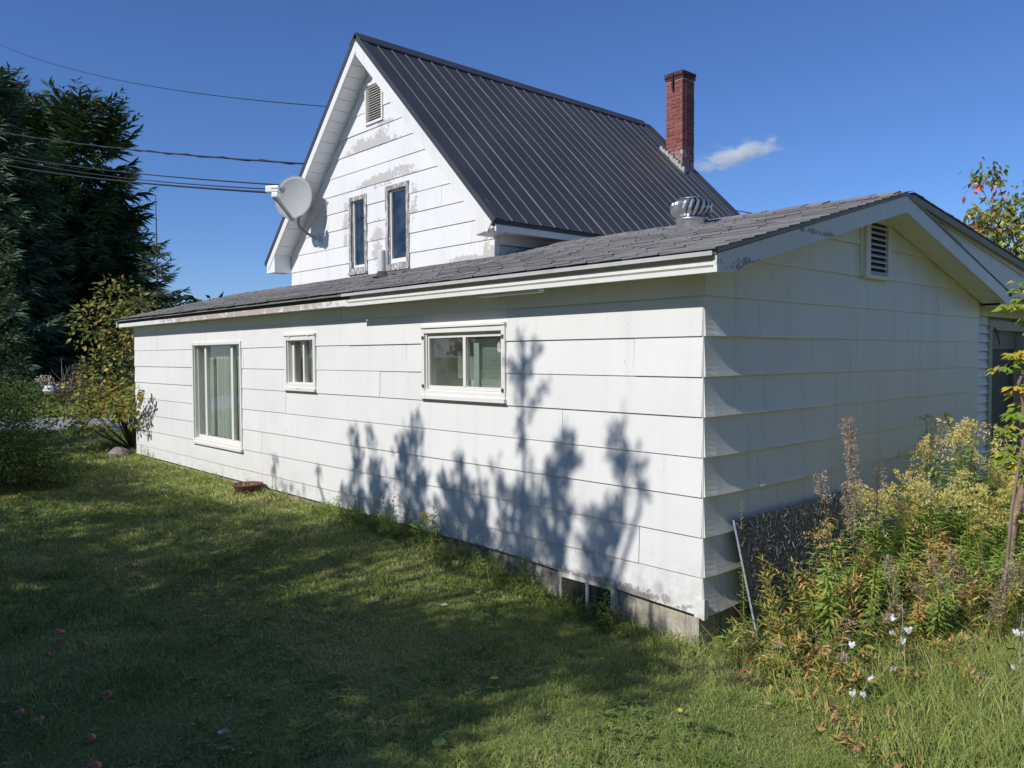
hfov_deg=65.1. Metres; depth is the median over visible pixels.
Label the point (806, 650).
fireweed
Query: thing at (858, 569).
fireweed
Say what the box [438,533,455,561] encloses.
weed
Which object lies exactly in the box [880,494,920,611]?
goldenrod
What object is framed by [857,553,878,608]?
goldenrod
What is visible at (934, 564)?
dried fireweed
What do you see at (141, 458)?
weed
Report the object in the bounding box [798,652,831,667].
fireweed
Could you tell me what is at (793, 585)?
fireweed
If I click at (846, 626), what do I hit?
fireweed
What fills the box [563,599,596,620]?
weed
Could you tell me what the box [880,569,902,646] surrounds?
fireweed
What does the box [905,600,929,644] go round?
goldenrod
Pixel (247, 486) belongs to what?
plant pot
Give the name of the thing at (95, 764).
apple
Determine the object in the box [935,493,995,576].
goldenrod
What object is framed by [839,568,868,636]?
fireweed
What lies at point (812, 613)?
goldenrod
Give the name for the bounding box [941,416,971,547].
goldenrod
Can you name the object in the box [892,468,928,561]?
goldenrod
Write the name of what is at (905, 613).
fireweed
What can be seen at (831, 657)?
fireweed
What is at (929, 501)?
goldenrod
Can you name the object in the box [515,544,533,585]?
weed
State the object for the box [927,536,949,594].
goldenrod
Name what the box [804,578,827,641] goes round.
fireweed
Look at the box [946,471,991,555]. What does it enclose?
goldenrod
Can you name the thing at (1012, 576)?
goldenrod
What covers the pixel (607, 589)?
weed
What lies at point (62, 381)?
dry brush
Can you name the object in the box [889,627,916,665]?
fireweed
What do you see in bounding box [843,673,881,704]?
poplar seedling
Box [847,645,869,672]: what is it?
fireweed
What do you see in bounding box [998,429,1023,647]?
sapling
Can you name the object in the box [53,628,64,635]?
apple
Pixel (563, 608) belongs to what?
weed
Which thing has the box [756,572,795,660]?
fireweed
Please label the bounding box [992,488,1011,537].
goldenrod
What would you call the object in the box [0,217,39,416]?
dark shrub
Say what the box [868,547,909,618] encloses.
goldenrod
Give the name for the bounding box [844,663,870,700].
fireweed
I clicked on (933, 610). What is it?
fireweed
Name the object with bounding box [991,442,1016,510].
goldenrod
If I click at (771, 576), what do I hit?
fireweed
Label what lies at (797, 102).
sky
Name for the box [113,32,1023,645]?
house
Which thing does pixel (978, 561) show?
goldenrod
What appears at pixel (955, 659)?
fireweed
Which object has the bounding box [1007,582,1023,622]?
goldenrod
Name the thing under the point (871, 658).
fireweed
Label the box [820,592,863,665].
fireweed
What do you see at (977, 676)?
fireweed
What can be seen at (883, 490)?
goldenrod
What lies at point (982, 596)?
goldenrod
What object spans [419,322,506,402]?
window
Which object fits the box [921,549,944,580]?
fireweed
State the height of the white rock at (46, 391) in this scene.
0.276 m
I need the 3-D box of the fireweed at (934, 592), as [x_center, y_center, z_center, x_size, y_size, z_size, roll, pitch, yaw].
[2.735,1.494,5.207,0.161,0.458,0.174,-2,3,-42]
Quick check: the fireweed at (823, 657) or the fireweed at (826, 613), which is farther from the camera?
the fireweed at (826, 613)
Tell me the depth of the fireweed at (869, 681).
4.35 m
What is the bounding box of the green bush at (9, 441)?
[0,376,85,490]
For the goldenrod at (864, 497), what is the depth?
5.88 m
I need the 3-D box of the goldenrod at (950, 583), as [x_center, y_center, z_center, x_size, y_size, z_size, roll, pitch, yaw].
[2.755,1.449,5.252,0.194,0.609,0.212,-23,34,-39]
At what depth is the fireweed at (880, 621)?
4.95 m
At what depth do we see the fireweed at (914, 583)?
5.48 m
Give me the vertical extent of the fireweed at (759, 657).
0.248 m
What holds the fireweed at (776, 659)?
on the ground at (544, 685)
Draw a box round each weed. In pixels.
[139,445,148,459]
[319,501,328,515]
[324,493,354,515]
[333,496,346,518]
[341,507,354,521]
[345,499,364,524]
[370,503,388,527]
[372,500,391,527]
[373,514,388,534]
[377,485,397,532]
[383,517,404,540]
[394,497,416,538]
[410,538,445,560]
[423,505,445,549]
[427,527,441,551]
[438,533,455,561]
[453,509,463,560]
[461,532,480,564]
[466,542,492,569]
[472,549,498,578]
[490,566,501,584]
[506,571,531,593]
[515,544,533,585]
[525,578,536,597]
[529,573,550,605]
[557,584,567,615]
[559,577,567,607]
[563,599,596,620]
[589,581,614,624]
[606,597,624,629]
[738,500,748,639]
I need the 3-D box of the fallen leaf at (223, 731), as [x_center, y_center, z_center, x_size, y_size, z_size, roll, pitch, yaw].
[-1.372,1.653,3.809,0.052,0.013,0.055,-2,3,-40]
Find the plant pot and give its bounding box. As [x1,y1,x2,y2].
[232,481,262,495]
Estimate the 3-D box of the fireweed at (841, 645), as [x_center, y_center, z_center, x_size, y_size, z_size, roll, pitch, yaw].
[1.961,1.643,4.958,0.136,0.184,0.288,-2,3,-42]
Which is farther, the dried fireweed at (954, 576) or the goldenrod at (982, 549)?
the goldenrod at (982, 549)
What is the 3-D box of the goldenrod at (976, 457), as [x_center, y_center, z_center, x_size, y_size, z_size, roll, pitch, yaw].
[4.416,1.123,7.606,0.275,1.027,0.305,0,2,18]
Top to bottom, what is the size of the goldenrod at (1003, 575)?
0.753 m
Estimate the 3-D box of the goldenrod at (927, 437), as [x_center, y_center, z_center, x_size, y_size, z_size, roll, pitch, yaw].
[3.534,1.040,6.777,0.555,1.304,0.537,-8,3,-2]
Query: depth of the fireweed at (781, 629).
4.96 m
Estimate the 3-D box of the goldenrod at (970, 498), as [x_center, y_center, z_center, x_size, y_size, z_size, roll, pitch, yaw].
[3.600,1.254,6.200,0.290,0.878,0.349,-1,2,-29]
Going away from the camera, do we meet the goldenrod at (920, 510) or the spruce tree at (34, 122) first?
the goldenrod at (920, 510)
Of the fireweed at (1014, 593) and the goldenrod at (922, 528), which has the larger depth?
the goldenrod at (922, 528)
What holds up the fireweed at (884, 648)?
on the ground at (544, 685)
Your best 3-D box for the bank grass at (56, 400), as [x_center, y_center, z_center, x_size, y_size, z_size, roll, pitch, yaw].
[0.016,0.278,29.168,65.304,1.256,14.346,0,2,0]
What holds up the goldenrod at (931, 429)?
on the ground at (544, 685)
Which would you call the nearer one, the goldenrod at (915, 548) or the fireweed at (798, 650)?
the fireweed at (798, 650)
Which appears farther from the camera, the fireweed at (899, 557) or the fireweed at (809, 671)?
the fireweed at (899, 557)
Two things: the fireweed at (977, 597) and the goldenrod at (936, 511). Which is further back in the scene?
the goldenrod at (936, 511)
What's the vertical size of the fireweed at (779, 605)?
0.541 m
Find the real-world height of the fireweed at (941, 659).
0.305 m
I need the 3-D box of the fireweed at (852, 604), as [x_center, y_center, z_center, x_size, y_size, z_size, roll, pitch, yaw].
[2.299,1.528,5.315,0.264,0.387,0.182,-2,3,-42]
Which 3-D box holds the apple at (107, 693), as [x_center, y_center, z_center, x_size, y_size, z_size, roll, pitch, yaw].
[-2.169,1.671,4.290,0.064,0.062,0.065,9,-41,3]
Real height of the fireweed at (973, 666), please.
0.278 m
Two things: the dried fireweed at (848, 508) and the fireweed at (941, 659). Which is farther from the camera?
the dried fireweed at (848, 508)
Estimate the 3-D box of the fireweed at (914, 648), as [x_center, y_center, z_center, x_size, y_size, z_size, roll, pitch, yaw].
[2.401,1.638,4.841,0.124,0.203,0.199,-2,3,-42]
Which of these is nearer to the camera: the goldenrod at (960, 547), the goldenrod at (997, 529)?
the goldenrod at (960, 547)
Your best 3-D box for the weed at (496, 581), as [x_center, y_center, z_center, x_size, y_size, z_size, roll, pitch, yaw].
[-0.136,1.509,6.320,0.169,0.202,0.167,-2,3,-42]
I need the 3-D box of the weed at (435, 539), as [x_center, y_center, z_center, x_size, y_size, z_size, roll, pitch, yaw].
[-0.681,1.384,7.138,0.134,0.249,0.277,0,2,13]
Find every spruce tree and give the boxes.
[0,61,111,401]
[1,75,120,364]
[18,76,191,386]
[80,226,178,335]
[105,195,181,427]
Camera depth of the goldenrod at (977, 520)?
6.28 m
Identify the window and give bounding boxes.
[191,341,243,451]
[283,333,316,391]
[348,193,395,276]
[385,180,409,271]
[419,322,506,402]
[558,570,617,619]
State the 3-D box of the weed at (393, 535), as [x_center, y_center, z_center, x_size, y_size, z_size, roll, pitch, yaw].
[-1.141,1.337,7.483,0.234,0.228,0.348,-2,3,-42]
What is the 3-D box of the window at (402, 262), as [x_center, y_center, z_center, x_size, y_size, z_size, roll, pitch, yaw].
[-1.371,-2.087,11.004,0.546,1.245,0.575,-2,3,-42]
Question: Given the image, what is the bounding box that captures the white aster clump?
[35,375,62,404]
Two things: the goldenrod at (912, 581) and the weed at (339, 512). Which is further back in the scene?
the weed at (339, 512)
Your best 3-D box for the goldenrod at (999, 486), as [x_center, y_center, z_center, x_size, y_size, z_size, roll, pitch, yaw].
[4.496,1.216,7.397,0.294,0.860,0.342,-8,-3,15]
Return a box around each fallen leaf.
[217,727,227,734]
[432,737,445,746]
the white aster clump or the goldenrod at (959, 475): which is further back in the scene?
the white aster clump
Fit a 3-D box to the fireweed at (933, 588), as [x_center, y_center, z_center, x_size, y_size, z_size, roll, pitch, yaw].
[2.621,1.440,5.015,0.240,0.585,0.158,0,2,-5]
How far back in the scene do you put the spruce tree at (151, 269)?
34.25 m
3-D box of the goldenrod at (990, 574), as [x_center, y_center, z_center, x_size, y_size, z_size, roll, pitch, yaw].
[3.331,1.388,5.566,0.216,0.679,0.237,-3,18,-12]
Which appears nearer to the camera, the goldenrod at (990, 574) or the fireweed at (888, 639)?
the fireweed at (888, 639)
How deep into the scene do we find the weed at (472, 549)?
6.68 m
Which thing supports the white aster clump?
on the ground at (544, 685)
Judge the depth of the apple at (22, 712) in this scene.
4.05 m
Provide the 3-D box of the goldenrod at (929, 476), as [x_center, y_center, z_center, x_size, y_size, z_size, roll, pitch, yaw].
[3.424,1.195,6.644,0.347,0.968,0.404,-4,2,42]
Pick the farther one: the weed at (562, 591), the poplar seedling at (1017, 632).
the weed at (562, 591)
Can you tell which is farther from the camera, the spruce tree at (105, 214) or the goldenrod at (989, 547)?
the spruce tree at (105, 214)
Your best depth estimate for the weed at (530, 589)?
6.16 m
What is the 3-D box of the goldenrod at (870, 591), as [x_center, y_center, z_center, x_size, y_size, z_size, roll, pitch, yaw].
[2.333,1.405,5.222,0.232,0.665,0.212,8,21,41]
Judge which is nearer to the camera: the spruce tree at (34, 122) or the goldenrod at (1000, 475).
the goldenrod at (1000, 475)
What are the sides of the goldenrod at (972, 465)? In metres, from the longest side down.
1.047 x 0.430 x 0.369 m
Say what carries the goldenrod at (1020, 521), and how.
on the ground at (544, 685)
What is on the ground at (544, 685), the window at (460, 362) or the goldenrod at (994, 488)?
the goldenrod at (994, 488)
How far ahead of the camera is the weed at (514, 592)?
6.18 m
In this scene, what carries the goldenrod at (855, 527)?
on the ground at (544, 685)
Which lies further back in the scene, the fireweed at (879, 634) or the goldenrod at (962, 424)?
the goldenrod at (962, 424)
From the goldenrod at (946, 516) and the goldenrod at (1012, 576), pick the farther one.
the goldenrod at (946, 516)
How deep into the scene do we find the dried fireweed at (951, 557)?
5.28 m
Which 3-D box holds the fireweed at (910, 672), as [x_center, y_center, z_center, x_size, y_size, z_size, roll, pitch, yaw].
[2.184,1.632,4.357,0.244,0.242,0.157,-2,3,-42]
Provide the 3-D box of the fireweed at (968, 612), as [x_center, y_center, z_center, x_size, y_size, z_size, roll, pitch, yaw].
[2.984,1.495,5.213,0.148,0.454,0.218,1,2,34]
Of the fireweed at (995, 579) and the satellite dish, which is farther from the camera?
the satellite dish
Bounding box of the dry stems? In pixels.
[723,498,1023,670]
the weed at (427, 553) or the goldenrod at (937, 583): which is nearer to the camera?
the goldenrod at (937, 583)
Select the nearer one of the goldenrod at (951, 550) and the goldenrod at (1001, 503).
the goldenrod at (951, 550)
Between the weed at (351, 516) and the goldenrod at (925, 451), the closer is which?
the goldenrod at (925, 451)
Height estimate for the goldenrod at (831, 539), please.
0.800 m
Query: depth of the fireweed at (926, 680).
4.42 m
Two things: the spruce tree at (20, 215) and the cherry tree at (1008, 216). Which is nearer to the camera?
the cherry tree at (1008, 216)
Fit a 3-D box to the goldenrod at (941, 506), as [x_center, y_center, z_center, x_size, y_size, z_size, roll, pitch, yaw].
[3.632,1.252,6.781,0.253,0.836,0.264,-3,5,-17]
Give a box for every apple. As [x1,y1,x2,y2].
[13,708,27,719]
[32,715,44,725]
[42,652,51,658]
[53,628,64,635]
[84,733,97,744]
[87,761,102,767]
[100,690,112,700]
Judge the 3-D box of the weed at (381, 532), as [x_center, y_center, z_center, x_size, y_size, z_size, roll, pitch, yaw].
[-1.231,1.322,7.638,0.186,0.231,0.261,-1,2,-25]
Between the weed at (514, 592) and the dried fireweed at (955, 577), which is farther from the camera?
the weed at (514, 592)
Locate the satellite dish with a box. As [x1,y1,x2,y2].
[265,176,327,244]
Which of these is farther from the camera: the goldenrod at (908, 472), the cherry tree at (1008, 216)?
the cherry tree at (1008, 216)
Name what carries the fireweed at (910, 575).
on the ground at (544, 685)
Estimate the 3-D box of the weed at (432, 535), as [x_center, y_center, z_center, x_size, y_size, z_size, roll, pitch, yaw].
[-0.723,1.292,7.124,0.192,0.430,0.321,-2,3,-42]
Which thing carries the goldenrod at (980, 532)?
on the ground at (544, 685)
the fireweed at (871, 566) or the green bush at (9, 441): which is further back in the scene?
the green bush at (9, 441)
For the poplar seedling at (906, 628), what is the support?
on the ground at (544, 685)
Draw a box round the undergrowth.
[716,495,1023,673]
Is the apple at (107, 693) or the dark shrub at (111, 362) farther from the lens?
the dark shrub at (111, 362)
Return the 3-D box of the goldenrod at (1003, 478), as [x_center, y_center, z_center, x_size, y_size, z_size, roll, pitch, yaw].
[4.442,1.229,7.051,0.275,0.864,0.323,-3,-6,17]
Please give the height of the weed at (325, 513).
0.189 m
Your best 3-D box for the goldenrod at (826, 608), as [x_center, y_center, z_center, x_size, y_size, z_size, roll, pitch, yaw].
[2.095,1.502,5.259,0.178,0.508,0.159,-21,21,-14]
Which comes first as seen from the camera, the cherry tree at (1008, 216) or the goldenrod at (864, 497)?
the goldenrod at (864, 497)
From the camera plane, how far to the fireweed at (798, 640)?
4.67 m
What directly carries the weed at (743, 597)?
on the ground at (544, 685)
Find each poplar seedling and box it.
[829,627,858,693]
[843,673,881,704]
[889,603,914,681]
[889,629,917,687]
[1006,613,1023,680]
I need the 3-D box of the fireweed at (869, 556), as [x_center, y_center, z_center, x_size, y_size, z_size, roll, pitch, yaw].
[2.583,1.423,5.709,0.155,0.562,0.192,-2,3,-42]
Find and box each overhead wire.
[0,132,303,164]
[0,154,278,184]
[0,164,270,193]
[1,45,325,106]
[1,157,264,188]
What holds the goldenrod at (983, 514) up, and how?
on the ground at (544, 685)
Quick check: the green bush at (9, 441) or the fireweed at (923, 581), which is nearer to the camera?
the fireweed at (923, 581)
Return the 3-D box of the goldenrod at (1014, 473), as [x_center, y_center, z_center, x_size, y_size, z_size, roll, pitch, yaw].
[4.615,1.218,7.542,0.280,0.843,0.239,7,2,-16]
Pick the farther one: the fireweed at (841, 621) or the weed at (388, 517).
the weed at (388, 517)
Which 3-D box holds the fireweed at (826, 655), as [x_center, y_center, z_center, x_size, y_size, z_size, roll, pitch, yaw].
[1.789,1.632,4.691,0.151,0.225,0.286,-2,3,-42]
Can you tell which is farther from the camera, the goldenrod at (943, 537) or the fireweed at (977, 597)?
the goldenrod at (943, 537)
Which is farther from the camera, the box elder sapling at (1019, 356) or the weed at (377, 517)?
the weed at (377, 517)
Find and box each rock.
[43,385,54,393]
[108,447,130,457]
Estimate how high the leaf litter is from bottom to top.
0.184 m
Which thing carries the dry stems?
on the ground at (544, 685)
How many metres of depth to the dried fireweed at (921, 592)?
5.10 m
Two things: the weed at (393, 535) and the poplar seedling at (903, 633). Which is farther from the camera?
the weed at (393, 535)
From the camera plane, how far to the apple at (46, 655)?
4.75 m
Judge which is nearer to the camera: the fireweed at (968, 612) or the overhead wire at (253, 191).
the fireweed at (968, 612)
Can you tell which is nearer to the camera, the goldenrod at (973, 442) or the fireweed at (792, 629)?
the fireweed at (792, 629)
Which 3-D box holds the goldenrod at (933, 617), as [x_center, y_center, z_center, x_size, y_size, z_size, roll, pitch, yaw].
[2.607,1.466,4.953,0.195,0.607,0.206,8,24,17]
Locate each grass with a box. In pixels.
[1,379,131,417]
[711,569,1023,767]
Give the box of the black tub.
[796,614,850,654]
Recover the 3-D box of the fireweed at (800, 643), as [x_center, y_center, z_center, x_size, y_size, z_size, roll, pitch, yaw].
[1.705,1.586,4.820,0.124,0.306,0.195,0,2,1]
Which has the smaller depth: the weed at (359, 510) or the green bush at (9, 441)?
the weed at (359, 510)
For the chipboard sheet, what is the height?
0.849 m
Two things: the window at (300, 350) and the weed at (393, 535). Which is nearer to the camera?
the weed at (393, 535)
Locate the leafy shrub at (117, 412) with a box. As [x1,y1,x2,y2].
[41,274,163,448]
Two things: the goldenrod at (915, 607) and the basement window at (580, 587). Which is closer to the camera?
the goldenrod at (915, 607)
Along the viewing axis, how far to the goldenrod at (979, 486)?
6.36 m
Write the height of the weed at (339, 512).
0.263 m
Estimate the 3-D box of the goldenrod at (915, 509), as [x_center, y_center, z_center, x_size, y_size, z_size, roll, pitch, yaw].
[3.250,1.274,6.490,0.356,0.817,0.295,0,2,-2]
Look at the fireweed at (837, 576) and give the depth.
5.17 m
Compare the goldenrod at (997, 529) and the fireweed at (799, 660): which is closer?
the fireweed at (799, 660)
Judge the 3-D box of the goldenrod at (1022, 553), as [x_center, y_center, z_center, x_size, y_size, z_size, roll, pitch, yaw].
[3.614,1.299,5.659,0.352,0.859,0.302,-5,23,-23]
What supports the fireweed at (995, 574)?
on the ground at (544, 685)
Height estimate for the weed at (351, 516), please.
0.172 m
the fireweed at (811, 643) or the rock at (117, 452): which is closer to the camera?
the fireweed at (811, 643)
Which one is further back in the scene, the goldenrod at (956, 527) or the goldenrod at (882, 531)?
the goldenrod at (956, 527)
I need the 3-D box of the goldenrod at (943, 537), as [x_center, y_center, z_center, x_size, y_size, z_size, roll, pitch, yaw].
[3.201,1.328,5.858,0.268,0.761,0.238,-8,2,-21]
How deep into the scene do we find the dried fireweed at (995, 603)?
4.78 m
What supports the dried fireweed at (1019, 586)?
on the ground at (544, 685)
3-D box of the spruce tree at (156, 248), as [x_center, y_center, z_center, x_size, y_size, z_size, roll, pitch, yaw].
[-8.722,-1.475,19.681,3.187,6.338,3.028,-1,2,-19]
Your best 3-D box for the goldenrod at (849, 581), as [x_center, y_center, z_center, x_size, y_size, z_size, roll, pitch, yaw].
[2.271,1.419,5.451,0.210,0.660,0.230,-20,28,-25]
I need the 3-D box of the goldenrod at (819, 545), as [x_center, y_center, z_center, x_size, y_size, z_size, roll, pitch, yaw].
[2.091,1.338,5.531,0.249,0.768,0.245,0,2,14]
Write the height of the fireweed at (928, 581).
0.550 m
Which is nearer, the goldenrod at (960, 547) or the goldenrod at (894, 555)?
the goldenrod at (960, 547)
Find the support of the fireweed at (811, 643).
on the ground at (544, 685)
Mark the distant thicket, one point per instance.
(188, 297)
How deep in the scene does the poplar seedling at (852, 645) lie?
4.52 m
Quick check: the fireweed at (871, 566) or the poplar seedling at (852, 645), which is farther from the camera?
the fireweed at (871, 566)
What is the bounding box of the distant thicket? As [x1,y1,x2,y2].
[167,291,223,305]
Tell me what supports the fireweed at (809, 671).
on the ground at (544, 685)
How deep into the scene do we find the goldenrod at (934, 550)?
5.76 m
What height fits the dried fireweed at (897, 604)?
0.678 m
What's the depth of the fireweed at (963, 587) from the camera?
5.22 m
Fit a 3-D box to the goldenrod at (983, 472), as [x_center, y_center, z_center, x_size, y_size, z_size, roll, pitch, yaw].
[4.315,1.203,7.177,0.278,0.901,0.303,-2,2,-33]
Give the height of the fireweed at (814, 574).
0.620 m
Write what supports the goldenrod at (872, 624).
on the ground at (544, 685)
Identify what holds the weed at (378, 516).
on the ground at (544, 685)
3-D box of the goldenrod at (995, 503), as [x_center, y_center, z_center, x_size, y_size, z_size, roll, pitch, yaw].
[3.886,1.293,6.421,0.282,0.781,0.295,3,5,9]
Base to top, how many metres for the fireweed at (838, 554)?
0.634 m
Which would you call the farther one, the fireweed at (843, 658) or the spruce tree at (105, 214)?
the spruce tree at (105, 214)
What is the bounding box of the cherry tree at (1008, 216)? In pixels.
[957,157,1023,260]
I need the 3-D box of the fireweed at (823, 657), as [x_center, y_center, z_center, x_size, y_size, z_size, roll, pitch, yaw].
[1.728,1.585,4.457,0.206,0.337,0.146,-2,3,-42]
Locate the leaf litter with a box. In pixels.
[723,626,1022,767]
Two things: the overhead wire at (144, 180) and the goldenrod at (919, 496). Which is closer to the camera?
the goldenrod at (919, 496)
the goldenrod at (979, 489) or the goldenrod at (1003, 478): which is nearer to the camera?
the goldenrod at (979, 489)
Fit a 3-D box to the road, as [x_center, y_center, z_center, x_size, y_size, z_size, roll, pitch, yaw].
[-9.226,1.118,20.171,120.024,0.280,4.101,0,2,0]
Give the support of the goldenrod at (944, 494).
on the ground at (544, 685)
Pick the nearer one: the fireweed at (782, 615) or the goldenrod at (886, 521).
the fireweed at (782, 615)
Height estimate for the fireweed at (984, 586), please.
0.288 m
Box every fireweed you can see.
[725,616,755,666]
[748,602,981,653]
[751,596,785,641]
[752,649,774,676]
[755,551,776,634]
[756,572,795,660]
[758,602,778,635]
[759,572,785,636]
[765,560,779,641]
[765,586,792,649]
[769,632,787,658]
[770,656,789,676]
[771,566,807,614]
[773,616,799,655]
[776,617,803,648]
[776,638,808,680]
[781,629,809,679]
[781,646,862,764]
[782,557,803,620]
[785,607,812,646]
[787,627,804,663]
[787,643,805,657]
[794,630,823,662]
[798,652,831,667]
[799,648,835,674]
[801,554,824,624]
[802,647,817,657]
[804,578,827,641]
[807,609,837,631]
[807,642,836,691]
[809,645,857,711]
[811,470,843,620]
[819,639,851,653]
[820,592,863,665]
[823,533,848,584]
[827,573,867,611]
[827,664,847,685]
[828,552,849,623]
[828,651,854,685]
[830,618,855,663]
[838,415,873,626]
[838,554,869,615]
[839,480,871,621]
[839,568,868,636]
[840,667,877,698]
[843,590,865,623]
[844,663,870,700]
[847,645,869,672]
[850,537,873,576]
[853,647,881,679]
[862,545,875,579]
[863,462,886,597]
[863,612,899,642]
[864,548,876,595]
[868,624,886,651]
[870,545,897,611]
[877,646,901,662]
[877,662,1000,728]
[878,544,906,585]
[878,628,907,643]
[880,552,911,658]
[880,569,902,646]
[882,552,910,592]
[884,660,905,689]
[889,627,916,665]
[895,641,923,664]
[896,605,912,650]
[896,666,929,688]
[899,558,920,636]
[899,566,925,612]
[900,580,1023,611]
[910,580,942,632]
[911,559,935,653]
[915,569,952,652]
[919,568,936,597]
[921,548,968,651]
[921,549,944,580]
[921,635,944,660]
[922,580,942,618]
[927,587,946,639]
[932,645,952,677]
[933,630,970,659]
[944,549,960,615]
[945,655,963,675]
[946,575,972,637]
[948,568,963,600]
[949,667,995,695]
[950,562,974,625]
[953,656,977,674]
[956,655,984,694]
[958,561,993,627]
[959,571,983,645]
[960,581,980,640]
[964,574,993,622]
[971,556,1021,652]
[980,605,1015,630]
[983,544,1019,604]
[985,577,1023,633]
[991,572,1002,603]
[993,565,1023,619]
[993,581,1018,641]
[1007,599,1023,652]
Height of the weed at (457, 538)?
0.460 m
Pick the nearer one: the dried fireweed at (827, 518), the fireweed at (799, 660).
the fireweed at (799, 660)
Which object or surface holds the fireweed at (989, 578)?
on the ground at (544, 685)
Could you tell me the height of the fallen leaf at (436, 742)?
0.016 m
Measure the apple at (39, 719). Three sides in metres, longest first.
0.060 x 0.058 x 0.056 m
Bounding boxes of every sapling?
[985,280,1023,567]
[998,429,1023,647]
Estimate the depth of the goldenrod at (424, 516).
7.17 m
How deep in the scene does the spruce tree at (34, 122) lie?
30.66 m
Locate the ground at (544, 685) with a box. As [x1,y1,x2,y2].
[0,389,1022,767]
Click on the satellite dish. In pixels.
(291, 197)
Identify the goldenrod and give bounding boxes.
[409,511,438,545]
[795,561,828,623]
[796,520,847,616]
[800,563,823,632]
[802,521,828,611]
[812,554,847,640]
[820,591,841,625]
[829,555,862,614]
[834,561,860,613]
[838,488,904,576]
[840,479,894,580]
[844,583,863,636]
[851,483,891,575]
[853,511,892,594]
[854,553,886,641]
[854,590,881,654]
[857,481,897,578]
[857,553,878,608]
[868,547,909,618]
[871,493,904,561]
[873,578,894,624]
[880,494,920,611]
[882,504,927,603]
[883,470,939,576]
[885,535,906,582]
[889,504,928,561]
[891,491,937,549]
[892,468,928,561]
[893,433,964,560]
[893,483,931,548]
[895,553,921,619]
[896,492,936,569]
[896,513,925,551]
[900,471,938,552]
[902,528,925,575]
[905,480,943,584]
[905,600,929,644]
[906,444,943,545]
[909,486,953,553]
[913,479,978,560]
[913,489,962,561]
[914,413,971,530]
[915,524,942,593]
[917,590,955,652]
[918,520,931,559]
[919,571,954,633]
[921,569,949,598]
[923,531,949,573]
[925,437,975,557]
[925,488,989,559]
[925,575,962,653]
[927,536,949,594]
[930,485,958,543]
[931,518,962,570]
[935,468,975,551]
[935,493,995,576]
[938,536,972,621]
[938,552,953,577]
[940,449,1004,534]
[941,411,994,549]
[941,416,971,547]
[945,419,993,536]
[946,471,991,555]
[948,490,993,586]
[950,483,1016,566]
[950,545,979,619]
[952,503,1002,562]
[954,535,967,569]
[960,483,1002,560]
[963,535,980,573]
[964,517,1005,588]
[965,549,979,583]
[966,424,1017,533]
[967,448,992,520]
[968,535,989,583]
[970,504,1008,590]
[972,546,986,597]
[974,581,987,622]
[975,524,1003,590]
[976,544,1015,612]
[978,471,1008,533]
[979,467,1010,548]
[979,537,1014,593]
[980,467,1004,547]
[981,476,1023,555]
[981,509,1007,567]
[982,469,1012,547]
[983,497,1007,575]
[983,508,1023,577]
[986,529,1023,622]
[989,470,1015,532]
[990,464,1014,532]
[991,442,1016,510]
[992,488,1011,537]
[995,475,1019,556]
[1000,499,1023,572]
[1001,475,1023,546]
[1001,492,1023,567]
[1002,561,1018,602]
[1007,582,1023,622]
[1008,532,1023,592]
[1014,571,1023,606]
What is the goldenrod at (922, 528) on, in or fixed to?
on the ground at (544, 685)
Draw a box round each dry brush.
[51,361,74,402]
[59,360,134,404]
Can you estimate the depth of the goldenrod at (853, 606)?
5.32 m
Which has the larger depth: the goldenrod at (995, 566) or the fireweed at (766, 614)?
the goldenrod at (995, 566)
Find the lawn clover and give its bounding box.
[0,520,779,767]
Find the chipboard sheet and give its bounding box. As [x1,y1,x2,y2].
[732,488,867,648]
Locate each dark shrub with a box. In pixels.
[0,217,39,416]
[78,309,149,389]
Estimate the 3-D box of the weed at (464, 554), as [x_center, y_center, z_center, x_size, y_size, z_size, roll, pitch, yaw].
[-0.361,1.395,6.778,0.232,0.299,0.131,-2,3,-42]
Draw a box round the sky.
[0,0,1023,303]
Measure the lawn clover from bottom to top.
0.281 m
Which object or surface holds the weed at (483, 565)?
on the ground at (544, 685)
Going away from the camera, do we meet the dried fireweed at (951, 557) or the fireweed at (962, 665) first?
the fireweed at (962, 665)
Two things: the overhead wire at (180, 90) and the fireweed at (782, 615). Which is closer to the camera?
the fireweed at (782, 615)
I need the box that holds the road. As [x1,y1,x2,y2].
[0,418,133,430]
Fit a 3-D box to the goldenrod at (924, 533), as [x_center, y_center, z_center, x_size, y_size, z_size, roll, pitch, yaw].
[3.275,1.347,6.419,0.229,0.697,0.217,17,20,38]
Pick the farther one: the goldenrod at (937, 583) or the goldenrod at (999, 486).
the goldenrod at (999, 486)
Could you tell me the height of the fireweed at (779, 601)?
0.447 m
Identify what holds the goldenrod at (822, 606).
on the ground at (544, 685)
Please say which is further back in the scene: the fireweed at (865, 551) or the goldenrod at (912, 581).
the fireweed at (865, 551)
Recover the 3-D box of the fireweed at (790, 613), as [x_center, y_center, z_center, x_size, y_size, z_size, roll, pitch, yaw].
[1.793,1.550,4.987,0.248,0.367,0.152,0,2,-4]
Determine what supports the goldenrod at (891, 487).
on the ground at (544, 685)
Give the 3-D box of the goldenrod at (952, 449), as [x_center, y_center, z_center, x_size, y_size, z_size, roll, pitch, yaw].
[3.841,1.061,6.948,0.496,1.220,0.426,-3,-6,-9]

